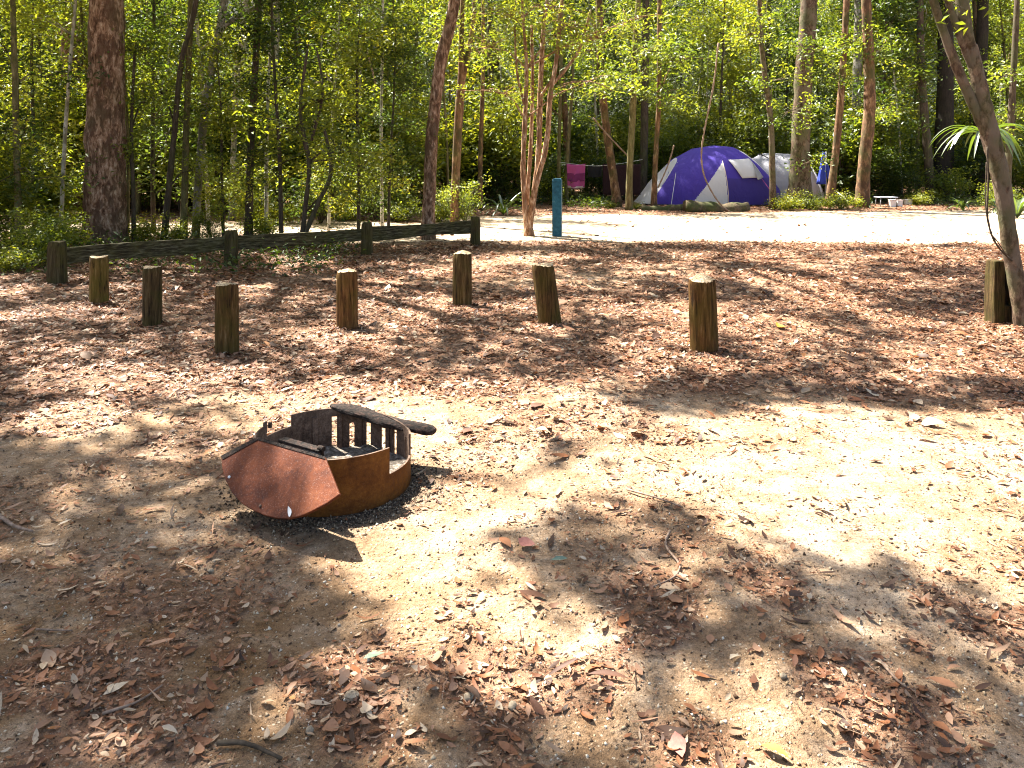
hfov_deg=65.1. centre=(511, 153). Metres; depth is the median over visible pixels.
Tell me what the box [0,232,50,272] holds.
shrub
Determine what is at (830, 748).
fallen leaf
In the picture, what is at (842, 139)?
shrub
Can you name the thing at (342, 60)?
forest tree
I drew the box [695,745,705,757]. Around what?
fallen leaf
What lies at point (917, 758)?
fallen leaf
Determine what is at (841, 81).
leaning tree
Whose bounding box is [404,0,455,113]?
forest tree
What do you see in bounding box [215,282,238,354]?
timber bollard
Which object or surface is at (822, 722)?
fallen leaf
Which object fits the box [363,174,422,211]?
shrub
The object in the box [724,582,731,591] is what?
fallen leaf
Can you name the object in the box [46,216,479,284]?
timber fence
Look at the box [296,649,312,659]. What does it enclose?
fallen leaf
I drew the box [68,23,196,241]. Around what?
sapling
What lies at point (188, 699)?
fallen leaf
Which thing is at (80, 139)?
shrub
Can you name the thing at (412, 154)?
shrub
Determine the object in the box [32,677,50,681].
fallen leaf
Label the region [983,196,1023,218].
strappy plant
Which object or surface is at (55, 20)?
forest tree
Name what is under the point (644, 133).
forest tree
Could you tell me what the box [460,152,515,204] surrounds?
shrub
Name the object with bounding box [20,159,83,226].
shrub
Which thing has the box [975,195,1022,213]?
strappy plant
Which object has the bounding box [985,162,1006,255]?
hanging vine
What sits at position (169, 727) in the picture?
fallen leaf
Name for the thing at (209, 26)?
forest tree
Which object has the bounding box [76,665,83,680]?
fallen leaf
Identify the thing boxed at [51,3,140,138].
forest tree
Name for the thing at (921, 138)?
shrub
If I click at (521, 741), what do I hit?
fallen leaf
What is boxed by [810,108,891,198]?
shrub
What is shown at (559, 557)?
fallen leaf
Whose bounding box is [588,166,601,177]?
dark towel
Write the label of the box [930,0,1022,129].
forest tree
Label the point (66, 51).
forest tree
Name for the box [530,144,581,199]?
shrub
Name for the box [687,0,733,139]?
forest tree
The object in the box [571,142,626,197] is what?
shrub
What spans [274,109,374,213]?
shrub
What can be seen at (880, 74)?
forest tree
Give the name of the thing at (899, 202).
storage tub
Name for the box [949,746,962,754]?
fallen leaf
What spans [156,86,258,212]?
shrub
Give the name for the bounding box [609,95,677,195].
shrub
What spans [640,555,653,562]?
fallen leaf
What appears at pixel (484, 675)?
fallen leaf
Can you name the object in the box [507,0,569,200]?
forest tree
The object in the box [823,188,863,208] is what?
shrub
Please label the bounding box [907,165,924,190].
shrub
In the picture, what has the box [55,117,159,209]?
shrub
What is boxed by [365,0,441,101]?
forest tree
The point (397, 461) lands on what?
ash bed
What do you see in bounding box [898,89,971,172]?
shrub
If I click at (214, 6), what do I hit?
forest tree
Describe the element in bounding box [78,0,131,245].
tall tree
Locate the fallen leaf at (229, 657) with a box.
[224,650,234,663]
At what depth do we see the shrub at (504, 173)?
26.00 m
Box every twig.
[0,513,33,532]
[36,628,72,630]
[102,684,162,714]
[216,739,282,760]
[627,488,682,507]
[652,529,680,586]
[877,658,906,687]
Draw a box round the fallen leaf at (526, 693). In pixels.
[520,690,538,695]
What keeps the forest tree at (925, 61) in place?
on the ground at (558, 627)
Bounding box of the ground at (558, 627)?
[0,181,1023,767]
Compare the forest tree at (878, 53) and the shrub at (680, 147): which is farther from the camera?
the forest tree at (878, 53)
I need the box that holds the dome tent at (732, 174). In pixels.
[634,145,782,205]
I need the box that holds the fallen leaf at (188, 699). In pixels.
[186,696,192,707]
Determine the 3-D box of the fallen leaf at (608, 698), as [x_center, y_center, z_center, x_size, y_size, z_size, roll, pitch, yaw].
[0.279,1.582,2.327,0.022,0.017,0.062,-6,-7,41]
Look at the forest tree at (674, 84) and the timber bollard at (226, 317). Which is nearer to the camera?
the timber bollard at (226, 317)
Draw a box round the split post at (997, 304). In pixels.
[984,259,1011,323]
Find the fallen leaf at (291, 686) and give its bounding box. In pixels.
[287,681,296,692]
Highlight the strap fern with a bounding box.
[928,123,1023,163]
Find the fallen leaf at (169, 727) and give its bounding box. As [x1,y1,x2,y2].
[162,724,177,733]
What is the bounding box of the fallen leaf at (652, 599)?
[642,596,658,600]
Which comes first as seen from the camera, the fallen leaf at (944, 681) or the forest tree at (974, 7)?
the fallen leaf at (944, 681)
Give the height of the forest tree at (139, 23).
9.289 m
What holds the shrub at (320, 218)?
on the ground at (558, 627)
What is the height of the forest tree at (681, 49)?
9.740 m
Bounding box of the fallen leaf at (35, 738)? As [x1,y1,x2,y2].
[32,728,38,744]
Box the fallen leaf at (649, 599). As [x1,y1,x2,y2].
[647,595,651,605]
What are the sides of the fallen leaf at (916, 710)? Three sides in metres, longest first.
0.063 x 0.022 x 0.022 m
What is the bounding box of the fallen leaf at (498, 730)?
[485,725,505,732]
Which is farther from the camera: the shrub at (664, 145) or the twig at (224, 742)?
the shrub at (664, 145)
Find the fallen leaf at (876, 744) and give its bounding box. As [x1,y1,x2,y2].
[873,739,880,754]
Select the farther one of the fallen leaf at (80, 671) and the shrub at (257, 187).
the shrub at (257, 187)
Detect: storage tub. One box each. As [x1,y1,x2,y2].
[888,199,895,206]
[896,200,902,205]
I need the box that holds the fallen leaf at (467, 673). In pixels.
[462,667,470,677]
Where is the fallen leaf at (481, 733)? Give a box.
[480,725,484,737]
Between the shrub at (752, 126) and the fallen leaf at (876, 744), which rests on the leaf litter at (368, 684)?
the fallen leaf at (876, 744)
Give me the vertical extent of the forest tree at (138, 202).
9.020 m
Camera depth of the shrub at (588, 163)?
28.90 m
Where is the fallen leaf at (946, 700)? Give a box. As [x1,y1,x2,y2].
[938,698,952,705]
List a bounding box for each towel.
[567,164,584,188]
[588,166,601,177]
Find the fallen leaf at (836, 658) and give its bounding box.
[830,657,844,659]
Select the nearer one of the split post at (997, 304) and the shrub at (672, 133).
the split post at (997, 304)
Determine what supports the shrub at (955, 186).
on the ground at (558, 627)
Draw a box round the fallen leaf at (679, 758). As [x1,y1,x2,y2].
[676,754,683,764]
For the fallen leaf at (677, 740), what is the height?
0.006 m
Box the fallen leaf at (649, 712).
[644,709,656,715]
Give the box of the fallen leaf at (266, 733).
[264,727,269,738]
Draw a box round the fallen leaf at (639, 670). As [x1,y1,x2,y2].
[635,663,642,674]
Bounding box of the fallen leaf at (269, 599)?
[261,598,277,601]
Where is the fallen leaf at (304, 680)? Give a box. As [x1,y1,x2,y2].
[297,677,314,683]
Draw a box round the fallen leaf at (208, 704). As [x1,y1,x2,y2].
[205,698,214,708]
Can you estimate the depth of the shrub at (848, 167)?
27.60 m
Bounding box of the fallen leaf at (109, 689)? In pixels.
[107,684,113,692]
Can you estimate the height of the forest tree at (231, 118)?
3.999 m
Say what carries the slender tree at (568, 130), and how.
on the ground at (558, 627)
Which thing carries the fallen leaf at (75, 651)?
on the ground at (558, 627)
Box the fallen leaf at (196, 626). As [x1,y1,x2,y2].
[192,621,203,628]
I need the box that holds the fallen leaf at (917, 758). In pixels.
[912,753,921,764]
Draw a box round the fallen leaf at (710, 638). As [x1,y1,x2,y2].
[706,634,714,642]
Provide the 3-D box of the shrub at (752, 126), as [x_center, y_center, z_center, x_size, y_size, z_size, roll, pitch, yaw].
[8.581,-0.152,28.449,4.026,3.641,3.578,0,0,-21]
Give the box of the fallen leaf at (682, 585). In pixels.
[680,582,685,589]
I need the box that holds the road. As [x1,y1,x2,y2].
[0,210,1023,243]
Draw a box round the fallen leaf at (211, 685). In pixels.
[206,677,217,689]
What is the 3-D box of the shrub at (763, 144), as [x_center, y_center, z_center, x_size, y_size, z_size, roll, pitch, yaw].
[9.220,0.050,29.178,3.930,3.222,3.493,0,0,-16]
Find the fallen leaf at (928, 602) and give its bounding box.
[925,597,932,608]
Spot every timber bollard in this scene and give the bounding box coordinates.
[89,255,108,303]
[142,265,162,326]
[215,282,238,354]
[336,269,357,329]
[452,250,471,305]
[532,263,560,325]
[688,273,718,353]
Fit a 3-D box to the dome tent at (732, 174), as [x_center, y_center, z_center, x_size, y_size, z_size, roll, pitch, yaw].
[6.331,0.670,25.886,4.609,1.868,3.129,0,0,0]
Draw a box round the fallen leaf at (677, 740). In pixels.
[670,731,685,756]
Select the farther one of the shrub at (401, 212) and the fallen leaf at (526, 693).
the shrub at (401, 212)
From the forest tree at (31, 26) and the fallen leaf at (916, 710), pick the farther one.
the forest tree at (31, 26)
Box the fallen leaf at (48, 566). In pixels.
[42,564,56,568]
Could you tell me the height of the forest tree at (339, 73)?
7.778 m
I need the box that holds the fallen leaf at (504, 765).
[502,763,509,767]
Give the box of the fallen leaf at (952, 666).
[947,664,960,669]
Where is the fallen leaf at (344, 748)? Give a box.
[333,744,352,750]
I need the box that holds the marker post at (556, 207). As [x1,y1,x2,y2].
[552,178,561,236]
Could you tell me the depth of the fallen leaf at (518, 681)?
2.41 m
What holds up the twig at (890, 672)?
on the leaf litter at (368, 684)
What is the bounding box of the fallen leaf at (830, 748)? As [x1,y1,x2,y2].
[824,744,840,750]
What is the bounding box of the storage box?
[903,199,911,204]
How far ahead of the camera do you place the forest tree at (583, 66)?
41.07 m
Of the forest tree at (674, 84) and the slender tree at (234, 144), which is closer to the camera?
the slender tree at (234, 144)
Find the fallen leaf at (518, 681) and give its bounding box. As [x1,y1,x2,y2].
[514,675,521,687]
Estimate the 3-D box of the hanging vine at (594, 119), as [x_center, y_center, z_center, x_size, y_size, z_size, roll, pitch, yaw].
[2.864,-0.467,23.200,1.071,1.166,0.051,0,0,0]
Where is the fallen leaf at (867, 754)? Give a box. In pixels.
[860,749,874,759]
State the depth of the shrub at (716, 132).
29.46 m
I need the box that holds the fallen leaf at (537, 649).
[534,641,542,654]
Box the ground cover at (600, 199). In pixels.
[0,189,1023,279]
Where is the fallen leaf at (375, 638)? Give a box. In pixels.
[372,634,382,641]
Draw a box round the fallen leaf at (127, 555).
[123,552,129,559]
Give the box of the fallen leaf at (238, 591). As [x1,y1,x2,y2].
[235,586,241,595]
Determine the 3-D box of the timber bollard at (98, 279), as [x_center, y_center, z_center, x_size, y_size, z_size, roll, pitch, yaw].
[-4.448,1.373,8.643,0.193,0.547,0.194,0,0,0]
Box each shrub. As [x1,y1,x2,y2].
[0,46,146,198]
[0,127,42,230]
[0,134,82,222]
[0,147,65,245]
[0,201,90,265]
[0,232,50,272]
[1,51,135,214]
[4,108,85,180]
[7,206,103,255]
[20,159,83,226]
[22,74,158,204]
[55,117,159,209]
[125,75,228,214]
[125,114,195,210]
[126,208,179,241]
[130,156,190,210]
[137,97,231,209]
[139,80,249,204]
[155,217,202,239]
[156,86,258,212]
[166,112,261,213]
[183,205,235,237]
[190,95,268,203]
[192,149,299,207]
[209,76,328,210]
[212,169,291,220]
[229,76,349,210]
[230,206,287,235]
[242,191,302,222]
[256,74,386,212]
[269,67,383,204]
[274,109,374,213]
[284,159,366,223]
[311,200,366,221]
[324,73,427,202]
[339,92,452,208]
[350,164,420,219]
[359,86,451,206]
[362,75,464,188]
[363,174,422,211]
[365,94,445,202]
[371,112,452,195]
[371,123,451,187]
[378,196,421,221]
[379,77,494,187]
[418,110,506,193]
[418,200,469,222]
[419,100,494,200]
[435,169,495,221]
[440,62,541,198]
[440,118,488,194]
[451,120,518,195]
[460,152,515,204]
[461,82,554,202]
[466,135,534,199]
[493,138,571,203]
[513,103,592,180]
[520,166,574,201]
[528,119,589,175]
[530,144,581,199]
[542,105,618,194]
[571,134,602,181]
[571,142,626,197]
[573,150,619,196]
[575,127,639,188]
[582,107,661,170]
[594,143,652,199]
[599,126,667,196]
[604,200,615,207]
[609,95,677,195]
[624,125,688,183]
[625,109,712,170]
[633,200,644,208]
[635,121,714,179]
[650,119,699,151]
[652,140,691,164]
[659,103,752,152]
[660,120,708,150]
[662,98,739,152]
[673,109,747,152]
[698,98,790,157]
[698,129,762,157]
[708,88,791,153]
[723,129,778,153]
[731,114,824,166]
[738,132,788,153]
[767,187,811,210]
[797,191,835,209]
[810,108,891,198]
[810,128,840,194]
[810,128,900,196]
[811,109,831,173]
[813,130,889,194]
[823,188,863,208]
[827,85,919,181]
[841,114,942,200]
[843,135,925,201]
[874,138,935,195]
[874,153,932,198]
[884,108,961,190]
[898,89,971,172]
[905,187,940,204]
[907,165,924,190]
[910,160,980,202]
[932,130,1023,198]
[933,103,972,161]
[976,180,1023,206]
[990,122,1023,196]
[1012,128,1023,194]
[1012,136,1023,194]
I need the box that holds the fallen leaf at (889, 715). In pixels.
[882,711,896,718]
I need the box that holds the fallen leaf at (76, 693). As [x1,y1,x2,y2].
[73,684,82,698]
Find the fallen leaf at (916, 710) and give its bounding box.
[912,702,926,721]
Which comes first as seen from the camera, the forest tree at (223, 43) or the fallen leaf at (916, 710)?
the fallen leaf at (916, 710)
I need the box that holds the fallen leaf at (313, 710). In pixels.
[306,705,319,714]
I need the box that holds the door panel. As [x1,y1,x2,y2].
[722,161,782,204]
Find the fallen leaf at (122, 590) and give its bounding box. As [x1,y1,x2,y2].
[120,582,124,592]
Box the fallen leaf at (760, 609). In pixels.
[755,605,767,611]
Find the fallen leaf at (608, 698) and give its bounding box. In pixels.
[603,692,611,702]
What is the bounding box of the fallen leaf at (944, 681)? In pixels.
[928,676,957,687]
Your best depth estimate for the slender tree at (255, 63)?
14.96 m
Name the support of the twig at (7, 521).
on the ground at (558, 627)
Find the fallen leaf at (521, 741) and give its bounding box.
[517,739,523,751]
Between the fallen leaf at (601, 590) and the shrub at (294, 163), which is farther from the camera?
the shrub at (294, 163)
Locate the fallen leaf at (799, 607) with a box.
[791,603,804,609]
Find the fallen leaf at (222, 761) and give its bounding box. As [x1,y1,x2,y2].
[212,759,225,767]
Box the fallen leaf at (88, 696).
[83,694,92,700]
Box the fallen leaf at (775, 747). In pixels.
[762,743,789,758]
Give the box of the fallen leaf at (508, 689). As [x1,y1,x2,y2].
[501,688,513,692]
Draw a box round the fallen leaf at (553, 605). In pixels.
[548,602,558,607]
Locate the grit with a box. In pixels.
[0,325,1023,767]
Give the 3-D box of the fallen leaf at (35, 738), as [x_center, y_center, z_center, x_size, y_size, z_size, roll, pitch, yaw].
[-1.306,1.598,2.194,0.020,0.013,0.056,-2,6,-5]
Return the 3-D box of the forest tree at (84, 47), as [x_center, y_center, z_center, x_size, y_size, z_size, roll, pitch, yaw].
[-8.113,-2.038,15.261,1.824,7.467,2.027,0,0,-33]
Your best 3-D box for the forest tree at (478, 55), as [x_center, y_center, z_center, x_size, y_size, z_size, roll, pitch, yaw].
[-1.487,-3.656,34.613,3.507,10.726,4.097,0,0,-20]
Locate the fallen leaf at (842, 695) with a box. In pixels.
[832,691,846,699]
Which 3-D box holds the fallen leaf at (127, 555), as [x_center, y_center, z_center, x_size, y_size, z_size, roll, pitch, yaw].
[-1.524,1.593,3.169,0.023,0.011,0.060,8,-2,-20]
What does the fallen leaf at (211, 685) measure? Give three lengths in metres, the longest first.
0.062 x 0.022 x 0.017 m
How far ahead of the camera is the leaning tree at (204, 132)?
15.14 m
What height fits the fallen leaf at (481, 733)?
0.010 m
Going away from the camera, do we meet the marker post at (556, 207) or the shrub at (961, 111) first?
the marker post at (556, 207)
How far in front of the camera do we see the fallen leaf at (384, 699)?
2.31 m
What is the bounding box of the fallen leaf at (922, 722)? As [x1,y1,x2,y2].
[912,719,928,724]
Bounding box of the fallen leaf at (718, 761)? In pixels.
[715,750,723,767]
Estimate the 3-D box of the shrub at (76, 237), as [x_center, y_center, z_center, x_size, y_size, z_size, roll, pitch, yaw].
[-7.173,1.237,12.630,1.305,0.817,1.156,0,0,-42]
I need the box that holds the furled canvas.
[816,152,829,196]
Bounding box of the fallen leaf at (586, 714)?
[578,709,592,718]
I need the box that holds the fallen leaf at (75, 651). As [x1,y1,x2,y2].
[69,646,78,658]
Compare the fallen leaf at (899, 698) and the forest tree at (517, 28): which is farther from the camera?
the forest tree at (517, 28)
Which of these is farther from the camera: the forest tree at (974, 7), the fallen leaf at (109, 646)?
the forest tree at (974, 7)
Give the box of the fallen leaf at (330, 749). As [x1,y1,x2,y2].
[328,738,334,752]
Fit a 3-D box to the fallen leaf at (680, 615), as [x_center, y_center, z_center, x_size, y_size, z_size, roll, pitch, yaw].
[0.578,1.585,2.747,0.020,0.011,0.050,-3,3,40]
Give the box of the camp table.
[874,196,897,206]
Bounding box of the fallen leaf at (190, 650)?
[183,648,195,655]
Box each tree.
[0,0,87,151]
[0,0,87,208]
[0,0,87,220]
[0,0,88,226]
[0,0,120,252]
[0,1,73,192]
[0,1,86,97]
[0,5,45,119]
[1,3,55,120]
[17,0,87,209]
[19,9,60,70]
[33,22,87,70]
[35,14,60,104]
[41,0,131,86]
[45,0,225,213]
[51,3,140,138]
[59,0,237,232]
[74,0,170,236]
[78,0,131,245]
[84,0,185,116]
[125,0,169,82]
[125,0,234,239]
[126,0,210,205]
[145,0,251,238]
[146,1,223,99]
[150,27,294,236]
[164,0,231,95]
[167,0,249,108]
[172,0,282,237]
[175,0,233,103]
[175,0,249,231]
[182,0,253,205]
[185,0,381,232]
[193,0,270,207]
[207,0,311,234]
[214,0,287,231]
[215,17,294,102]
[220,0,290,220]
[224,1,319,211]
[232,0,369,102]
[232,10,407,249]
[236,0,367,91]
[246,0,294,201]
[261,0,408,205]
[263,0,406,170]
[263,0,423,228]
[266,8,318,82]
[279,0,384,86]
[280,10,319,106]
[282,1,324,81]
[293,0,360,230]
[296,0,352,64]
[308,2,349,88]
[312,8,369,179]
[312,9,452,225]
[316,0,390,211]
[334,0,408,225]
[353,0,423,97]
[357,0,477,198]
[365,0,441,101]
[368,37,447,106]
[372,0,457,114]
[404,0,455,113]
[410,0,478,128]
[411,0,483,207]
[411,0,510,221]
[420,0,459,239]
[430,0,515,188]
[435,0,544,185]
[445,23,528,138]
[446,0,687,235]
[451,0,500,124]
[455,0,513,109]
[467,16,547,144]
[478,0,484,209]
[479,0,523,195]
[487,0,494,131]
[489,0,616,197]
[495,0,558,169]
[498,0,543,81]
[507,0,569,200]
[516,29,600,141]
[528,0,613,105]
[529,0,619,144]
[538,1,547,132]
[545,0,655,206]
[552,7,640,146]
[553,3,661,195]
[557,0,585,201]
[557,0,630,194]
[581,0,705,209]
[606,0,700,124]
[614,0,671,102]
[618,0,696,133]
[619,0,653,195]
[629,0,743,140]
[631,0,720,205]
[637,42,702,125]
[652,0,787,148]
[664,0,733,140]
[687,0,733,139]
[688,0,777,124]
[689,0,747,91]
[707,0,760,111]
[711,0,793,129]
[712,0,826,209]
[721,0,832,136]
[727,0,783,108]
[737,0,838,185]
[755,0,865,208]
[763,0,771,122]
[771,0,828,130]
[772,13,850,189]
[780,0,853,191]
[784,36,820,122]
[786,0,959,200]
[811,0,896,206]
[813,0,853,114]
[819,31,852,124]
[821,17,912,126]
[823,10,853,113]
[824,0,887,106]
[829,0,887,106]
[836,0,916,196]
[836,0,918,207]
[844,2,913,197]
[846,0,912,186]
[847,0,994,197]
[849,0,896,198]
[872,0,931,199]
[879,0,947,201]
[888,1,937,193]
[894,0,937,194]
[905,0,1023,326]
[911,13,1021,193]
[912,0,954,200]
[923,2,967,76]
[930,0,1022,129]
[930,0,1023,192]
[935,6,1022,140]
[941,0,1023,183]
[961,0,1023,142]
[965,0,1023,128]
[971,0,992,199]
[972,0,991,191]
[972,0,1023,119]
[988,0,1023,127]
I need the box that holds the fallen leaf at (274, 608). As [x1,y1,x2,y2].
[270,607,278,614]
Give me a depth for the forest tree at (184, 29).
27.90 m
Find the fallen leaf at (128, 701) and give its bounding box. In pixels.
[122,697,133,711]
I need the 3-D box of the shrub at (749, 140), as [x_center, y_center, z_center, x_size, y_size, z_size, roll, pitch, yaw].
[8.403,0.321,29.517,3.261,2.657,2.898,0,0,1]
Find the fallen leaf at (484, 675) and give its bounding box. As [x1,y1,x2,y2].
[476,668,494,677]
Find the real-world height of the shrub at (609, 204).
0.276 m
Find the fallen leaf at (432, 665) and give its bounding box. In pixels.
[427,660,442,669]
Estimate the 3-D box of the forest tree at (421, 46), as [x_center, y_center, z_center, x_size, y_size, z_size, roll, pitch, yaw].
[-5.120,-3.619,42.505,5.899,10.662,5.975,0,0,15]
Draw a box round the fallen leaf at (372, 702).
[367,700,379,705]
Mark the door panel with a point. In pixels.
(753, 191)
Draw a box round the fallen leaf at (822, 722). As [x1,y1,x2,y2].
[818,715,827,725]
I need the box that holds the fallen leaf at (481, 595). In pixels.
[476,592,483,601]
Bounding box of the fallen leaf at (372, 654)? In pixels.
[364,651,384,657]
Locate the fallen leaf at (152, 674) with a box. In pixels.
[146,670,165,676]
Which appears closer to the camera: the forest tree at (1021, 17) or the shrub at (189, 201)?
the shrub at (189, 201)
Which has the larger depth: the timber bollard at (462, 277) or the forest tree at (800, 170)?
the forest tree at (800, 170)
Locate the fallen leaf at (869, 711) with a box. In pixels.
[862,710,883,712]
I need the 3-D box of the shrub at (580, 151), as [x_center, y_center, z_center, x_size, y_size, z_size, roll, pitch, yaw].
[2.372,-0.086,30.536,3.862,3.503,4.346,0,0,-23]
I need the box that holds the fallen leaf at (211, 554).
[205,549,216,557]
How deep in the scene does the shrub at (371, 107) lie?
22.03 m
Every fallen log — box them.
[642,204,682,210]
[682,200,749,211]
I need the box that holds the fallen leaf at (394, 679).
[389,675,398,683]
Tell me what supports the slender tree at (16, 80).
on the ground at (558, 627)
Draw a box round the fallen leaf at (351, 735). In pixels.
[349,727,355,743]
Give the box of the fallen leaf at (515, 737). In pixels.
[507,729,520,740]
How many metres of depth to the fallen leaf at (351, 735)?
2.19 m
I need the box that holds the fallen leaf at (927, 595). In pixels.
[921,592,929,602]
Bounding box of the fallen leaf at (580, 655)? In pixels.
[576,653,588,657]
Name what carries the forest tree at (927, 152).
on the ground at (558, 627)
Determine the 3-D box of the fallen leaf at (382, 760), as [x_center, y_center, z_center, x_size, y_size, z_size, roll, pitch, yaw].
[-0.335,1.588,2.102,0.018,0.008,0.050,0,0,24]
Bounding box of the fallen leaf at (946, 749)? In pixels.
[936,747,959,752]
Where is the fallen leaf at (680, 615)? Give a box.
[677,613,684,621]
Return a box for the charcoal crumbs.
[202,442,465,554]
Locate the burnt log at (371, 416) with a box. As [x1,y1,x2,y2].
[330,403,436,435]
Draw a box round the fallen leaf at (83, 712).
[78,699,90,716]
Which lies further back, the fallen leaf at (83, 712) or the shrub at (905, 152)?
the shrub at (905, 152)
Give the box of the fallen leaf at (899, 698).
[895,691,906,704]
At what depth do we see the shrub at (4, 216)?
13.47 m
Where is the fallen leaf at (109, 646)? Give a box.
[106,642,113,653]
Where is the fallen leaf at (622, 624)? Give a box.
[618,621,626,627]
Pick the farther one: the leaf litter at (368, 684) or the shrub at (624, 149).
the shrub at (624, 149)
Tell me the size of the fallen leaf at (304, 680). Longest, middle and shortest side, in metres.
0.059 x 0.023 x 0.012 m
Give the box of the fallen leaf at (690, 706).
[684,703,695,711]
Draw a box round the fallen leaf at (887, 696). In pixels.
[883,693,890,704]
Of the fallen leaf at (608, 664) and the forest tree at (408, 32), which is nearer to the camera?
the fallen leaf at (608, 664)
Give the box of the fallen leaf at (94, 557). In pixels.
[91,554,99,560]
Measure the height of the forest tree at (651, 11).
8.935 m
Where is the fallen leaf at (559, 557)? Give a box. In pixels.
[550,556,566,559]
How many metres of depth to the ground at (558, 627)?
3.31 m
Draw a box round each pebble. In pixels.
[306,725,313,735]
[344,689,358,701]
[463,692,473,701]
[508,700,516,710]
[780,672,786,679]
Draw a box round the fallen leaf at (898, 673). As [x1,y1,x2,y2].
[895,667,902,678]
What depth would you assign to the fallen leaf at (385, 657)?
2.53 m
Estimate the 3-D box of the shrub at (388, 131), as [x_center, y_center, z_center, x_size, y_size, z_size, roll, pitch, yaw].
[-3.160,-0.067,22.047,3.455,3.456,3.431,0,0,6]
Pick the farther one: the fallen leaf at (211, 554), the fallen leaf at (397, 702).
the fallen leaf at (211, 554)
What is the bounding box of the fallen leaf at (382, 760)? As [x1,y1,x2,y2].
[379,755,388,766]
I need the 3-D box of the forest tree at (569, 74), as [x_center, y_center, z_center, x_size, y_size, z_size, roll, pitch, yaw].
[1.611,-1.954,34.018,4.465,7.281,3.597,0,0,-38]
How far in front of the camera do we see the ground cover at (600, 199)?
12.61 m
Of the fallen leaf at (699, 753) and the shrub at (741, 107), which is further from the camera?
the shrub at (741, 107)
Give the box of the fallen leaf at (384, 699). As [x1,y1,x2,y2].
[376,694,388,704]
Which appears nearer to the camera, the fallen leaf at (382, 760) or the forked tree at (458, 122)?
the fallen leaf at (382, 760)
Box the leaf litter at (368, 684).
[0,200,1023,767]
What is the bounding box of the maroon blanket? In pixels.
[602,164,640,194]
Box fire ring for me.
[221,408,410,519]
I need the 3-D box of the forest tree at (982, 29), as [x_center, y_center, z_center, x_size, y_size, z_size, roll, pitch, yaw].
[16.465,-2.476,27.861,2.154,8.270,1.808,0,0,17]
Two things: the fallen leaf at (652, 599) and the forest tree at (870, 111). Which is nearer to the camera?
the fallen leaf at (652, 599)
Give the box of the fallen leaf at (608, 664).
[603,661,614,667]
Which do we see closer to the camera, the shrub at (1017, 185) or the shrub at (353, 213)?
the shrub at (353, 213)
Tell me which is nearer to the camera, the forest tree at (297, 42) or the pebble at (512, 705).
the pebble at (512, 705)
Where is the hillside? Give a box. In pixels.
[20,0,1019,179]
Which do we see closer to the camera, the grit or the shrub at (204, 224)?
the grit
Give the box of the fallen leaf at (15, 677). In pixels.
[11,675,26,680]
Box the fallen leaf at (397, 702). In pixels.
[395,693,400,704]
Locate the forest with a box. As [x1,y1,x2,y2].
[5,0,1023,153]
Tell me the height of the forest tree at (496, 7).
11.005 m
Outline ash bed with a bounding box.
[303,444,405,472]
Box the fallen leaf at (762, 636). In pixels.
[759,632,765,640]
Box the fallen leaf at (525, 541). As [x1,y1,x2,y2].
[518,537,534,545]
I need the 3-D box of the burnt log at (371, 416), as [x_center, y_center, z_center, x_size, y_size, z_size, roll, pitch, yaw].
[-0.681,1.382,4.185,0.600,0.096,0.117,0,0,19]
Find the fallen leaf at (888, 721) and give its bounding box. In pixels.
[877,716,892,723]
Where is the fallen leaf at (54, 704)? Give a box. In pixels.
[50,697,57,711]
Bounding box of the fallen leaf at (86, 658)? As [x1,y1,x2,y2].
[73,655,92,660]
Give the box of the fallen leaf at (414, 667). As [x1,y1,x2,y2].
[411,665,426,670]
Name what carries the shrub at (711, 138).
on the ground at (558, 627)
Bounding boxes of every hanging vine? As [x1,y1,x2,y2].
[593,117,626,155]
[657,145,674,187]
[701,43,730,211]
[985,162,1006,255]
[986,147,1012,261]
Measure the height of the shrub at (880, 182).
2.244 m
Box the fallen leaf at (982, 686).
[975,682,991,689]
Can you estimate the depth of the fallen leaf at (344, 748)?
2.15 m
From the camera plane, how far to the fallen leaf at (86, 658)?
2.54 m
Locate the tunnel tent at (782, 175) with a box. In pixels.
[752,153,823,198]
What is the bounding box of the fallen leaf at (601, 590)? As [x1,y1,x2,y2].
[592,586,607,592]
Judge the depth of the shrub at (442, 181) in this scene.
25.67 m
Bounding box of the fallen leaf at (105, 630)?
[97,628,114,632]
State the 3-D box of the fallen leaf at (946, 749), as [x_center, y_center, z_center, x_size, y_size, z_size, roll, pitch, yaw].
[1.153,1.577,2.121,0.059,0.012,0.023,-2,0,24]
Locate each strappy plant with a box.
[475,192,522,215]
[946,197,979,210]
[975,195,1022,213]
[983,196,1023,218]
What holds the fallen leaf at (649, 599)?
on the ground at (558, 627)
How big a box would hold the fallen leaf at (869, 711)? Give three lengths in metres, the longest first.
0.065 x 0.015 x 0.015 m
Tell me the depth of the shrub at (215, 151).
20.79 m
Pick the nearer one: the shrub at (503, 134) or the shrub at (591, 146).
the shrub at (503, 134)
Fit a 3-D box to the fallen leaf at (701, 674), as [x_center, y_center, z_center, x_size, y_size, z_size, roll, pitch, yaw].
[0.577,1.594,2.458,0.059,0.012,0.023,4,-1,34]
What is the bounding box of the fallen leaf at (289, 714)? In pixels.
[286,705,293,722]
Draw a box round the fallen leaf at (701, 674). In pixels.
[690,669,709,677]
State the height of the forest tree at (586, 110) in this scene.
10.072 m
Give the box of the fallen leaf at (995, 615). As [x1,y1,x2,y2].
[991,611,998,618]
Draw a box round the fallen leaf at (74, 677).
[71,673,77,682]
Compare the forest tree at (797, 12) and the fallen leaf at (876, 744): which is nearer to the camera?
the fallen leaf at (876, 744)
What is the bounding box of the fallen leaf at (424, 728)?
[420,722,426,731]
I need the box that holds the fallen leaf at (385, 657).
[378,655,390,658]

